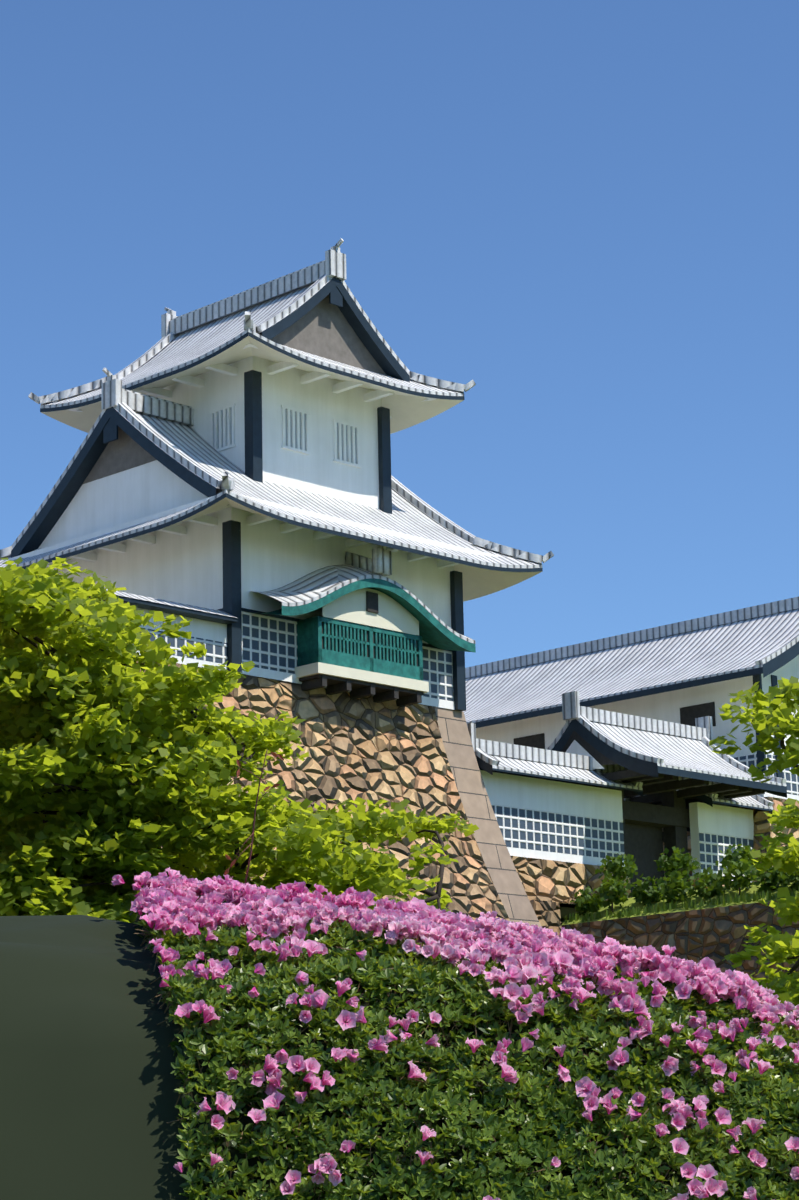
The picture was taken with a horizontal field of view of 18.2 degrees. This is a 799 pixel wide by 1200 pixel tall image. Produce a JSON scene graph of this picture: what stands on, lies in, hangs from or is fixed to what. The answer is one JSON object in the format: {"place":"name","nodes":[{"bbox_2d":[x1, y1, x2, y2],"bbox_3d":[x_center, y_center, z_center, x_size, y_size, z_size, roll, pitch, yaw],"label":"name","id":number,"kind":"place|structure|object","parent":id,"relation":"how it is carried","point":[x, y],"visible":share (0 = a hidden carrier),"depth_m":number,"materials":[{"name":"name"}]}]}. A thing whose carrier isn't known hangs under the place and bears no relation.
{"place":"outdoors","nodes":[
{"label":"outdoors","id":0,"kind":"place"},
{"bbox_2d":[0,867,798,1199],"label":"azalea","id":1,"kind":"object","parent":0,"point":[552,1113],"depth_m":5.15,"materials":[{"name":"plant"}]},
{"bbox_2d":[114,870,798,1199],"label":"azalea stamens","id":2,"kind":"object","parent":1,"relation":"attached to","point":[520,1017],"visible":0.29,"depth_m":5.45,"materials":[{"name":"pink plant"}]},
{"bbox_2d":[0,0,798,667],"label":"sky","id":3,"kind":"structure","parent":0,"point":[584,214],"materials":[{"name":"blue"}]},
{"bbox_2d":[559,903,577,923],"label":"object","id":4,"kind":"structure","parent":0,"point":[565,911],"depth_m":78.30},
{"bbox_2d":[570,840,798,915],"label":"shrubs","id":5,"kind":"object","parent":4,"relation":"on","point":[675,888],"depth_m":74.10,"materials":[{"name":"green plant"}]},
{"bbox_2d":[511,796,798,907],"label":"stone wall","id":6,"kind":"structure","parent":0,"point":[552,881],"depth_m":76.73,"materials":[{"name":"brown stone"}]},
{"bbox_2d":[476,655,798,920],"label":"wall","id":7,"kind":"structure","parent":6,"relation":"on","point":[542,794],"depth_m":81.99,"materials":[{"name":"white paint"}]},
{"bbox_2d":[462,597,798,809],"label":"gate roof tiles","id":8,"kind":"object","parent":7,"relation":"on","point":[569,679],"visible":0.38,"depth_m":88.40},
{"bbox_2d":[475,642,798,813],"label":"roof trim","id":9,"kind":"structure","parent":7,"relation":"on","point":[644,767],"depth_m":81.61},
{"bbox_2d":[491,754,798,871],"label":"lattice wall tiles","id":10,"kind":"object","parent":7,"relation":"attached to","point":[535,829],"visible":0.27,"depth_m":77.71,"materials":[{"name":"grey tile"}]},
{"bbox_2d":[562,879,794,924],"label":"bank grass","id":11,"kind":"structure","parent":0,"point":[630,902],"depth_m":73.25,"materials":[{"name":"green plant"}]},
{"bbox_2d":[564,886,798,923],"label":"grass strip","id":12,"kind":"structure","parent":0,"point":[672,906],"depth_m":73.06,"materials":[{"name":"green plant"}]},
{"label":"ground","id":13,"kind":"structure","parent":0,"visible":0},
{"bbox_2d":[0,557,478,923],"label":"maple trees","id":14,"kind":"object","parent":13,"relation":"on","point":[76,708],"depth_m":50.52,"materials":[{"name":"green plant"}]},
{"bbox_2d":[224,749,283,883],"bbox_3d":[-0.351,0.523,5.937,0.138,0.331,0.076,-9,-15,29],"label":"trunk","id":15,"kind":"object","parent":14,"relation":"attached to","point":[252,834],"depth_m":5.95,"materials":[{"name":"brown wood"}]},
{"bbox_2d":[11,646,509,920],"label":"stone wall","id":16,"kind":"structure","parent":13,"relation":"on","point":[368,748],"depth_m":71.12,"materials":[{"name":"brown stone"}]},
{"bbox_2d":[434,707,540,926],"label":"stone wall corner","id":17,"kind":"object","parent":13,"relation":"on","point":[477,806],"visible":0.42,"depth_m":73.65,"materials":[{"name":"brown stone"}]},
{"bbox_2d":[529,899,798,1006],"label":"bridge wall","id":18,"kind":"structure","parent":13,"relation":"on","point":[716,935],"depth_m":71.93,"materials":[{"name":"brown stone"}]},
{"bbox_2d":[709,676,798,1012],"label":"maple tree","id":19,"kind":"object","parent":13,"relation":"on","point":[765,721],"depth_m":40.65,"materials":[{"name":"green plant"}]},
{"label":"castle ground","id":20,"kind":"structure","parent":0,"visible":0},
{"bbox_2d":[133,608,226,669],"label":"wall","id":21,"kind":"structure","parent":20,"relation":"on","point":[208,630],"depth_m":67.70,"materials":[{"name":"white paint"}]},
{"bbox_2d":[89,595,237,624],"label":"eave fascia","id":22,"kind":"structure","parent":21,"relation":"attached to","point":[184,612],"depth_m":66.94,"materials":[{"name":"black wood"}]},
{"bbox_2d":[106,589,236,617],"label":"dobei tiles","id":23,"kind":"object","parent":21,"relation":"on","point":[166,602],"visible":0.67,"depth_m":67.06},
{"bbox_2d":[133,627,226,663],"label":"lattice wall tiles","id":24,"kind":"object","parent":21,"relation":"attached to","point":[216,651],"depth_m":67.66,"materials":[{"name":"white tile"}]},
{"bbox_2d":[3,343,501,709],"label":"wall","id":25,"kind":"structure","parent":20,"relation":"on","point":[182,562],"depth_m":72.93,"materials":[{"name":"white paint"}]},
{"bbox_2d":[38,294,385,548],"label":"gable","id":26,"kind":"structure","parent":25,"relation":"attached to","point":[140,491],"depth_m":72.73,"materials":[{"name":"white paint"}]},
{"bbox_2d":[11,277,448,557],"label":"bargeboards","id":27,"kind":"object","parent":25,"relation":"on","point":[104,433],"visible":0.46,"depth_m":73.39,"materials":[{"name":"black wood"}]},
{"bbox_2d":[46,284,457,404],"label":"roof tiles","id":28,"kind":"object","parent":25,"relation":"on","point":[183,348],"visible":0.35,"depth_m":76.06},
{"bbox_2d":[40,332,463,411],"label":"roof fascia","id":29,"kind":"structure","parent":28,"relation":"attached to","point":[274,348],"depth_m":72.95,"materials":[{"name":"white paint"}]},
{"bbox_2d":[40,328,463,407],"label":"roof edge tiles","id":30,"kind":"object","parent":28,"relation":"attached to","point":[274,344],"visible":0.54,"depth_m":72.99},
{"bbox_2d":[41,336,463,433],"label":"roof soffit","id":31,"kind":"structure","parent":25,"relation":"attached to","point":[407,410],"depth_m":76.54,"materials":[{"name":"white paint"}]},
{"bbox_2d":[0,412,536,566],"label":"roof tiles","id":32,"kind":"object","parent":25,"relation":"attached to","point":[405,517],"visible":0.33,"depth_m":72.66,"materials":[{"name":"grey tile"}]},
{"bbox_2d":[11,493,542,571],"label":"roof fascia","id":33,"kind":"structure","parent":32,"relation":"attached to","point":[243,503],"depth_m":69.94,"materials":[{"name":"white paint"}]},
{"bbox_2d":[0,239,553,564],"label":"roof ridges","id":34,"kind":"object","parent":32,"relation":"on","point":[126,404],"visible":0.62,"depth_m":75.58,"materials":[{"name":"tile"}]},
{"bbox_2d":[16,489,542,567],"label":"roof edge tiles","id":35,"kind":"object","parent":32,"relation":"attached to","point":[281,515],"visible":0.54,"depth_m":70.11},
{"bbox_2d":[213,408,356,463],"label":"window slats","id":36,"kind":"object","parent":25,"relation":"in","point":[291,433],"depth_m":73.56,"materials":[{"name":"grey wood"}]},
{"bbox_2d":[46,497,542,601],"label":"roof soffit","id":37,"kind":"structure","parent":25,"relation":"attached to","point":[479,582],"depth_m":76.19,"materials":[{"name":"white paint"}]},
{"bbox_2d":[218,370,465,710],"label":"turret posts","id":38,"kind":"object","parent":25,"relation":"attached to","point":[231,535],"visible":0.44,"depth_m":72.22,"materials":[{"name":"black wood"}]},
{"bbox_2d":[241,611,452,706],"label":"lattice wall tiles","id":39,"kind":"object","parent":25,"relation":"attached to","point":[269,642],"depth_m":69.92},
{"bbox_2d":[253,578,475,680],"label":"bay window","id":40,"kind":"structure","parent":25,"relation":"attached to","point":[434,631],"depth_m":71.19,"materials":[{"name":"teal wood"}]},
{"bbox_2d":[299,591,423,706],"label":"bay window openings","id":41,"kind":"object","parent":40,"relation":"attached to","point":[333,685],"visible":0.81,"depth_m":71.21,"materials":[{"name":"wood"}]},
{"bbox_2d":[295,662,428,692],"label":"bay sill","id":42,"kind":"structure","parent":40,"relation":"attached to","point":[356,674],"depth_m":70.59,"materials":[{"name":"white paint"}]},
{"bbox_2d":[258,545,475,643],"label":"bay roof tiles","id":43,"kind":"object","parent":40,"relation":"on","point":[315,585],"visible":0.85,"depth_m":70.91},
{"bbox_2d":[322,588,418,634],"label":"bay gable wall","id":44,"kind":"structure","parent":40,"relation":"attached to","point":[393,614],"depth_m":71.47,"materials":[{"name":"white paint"}]}
]}

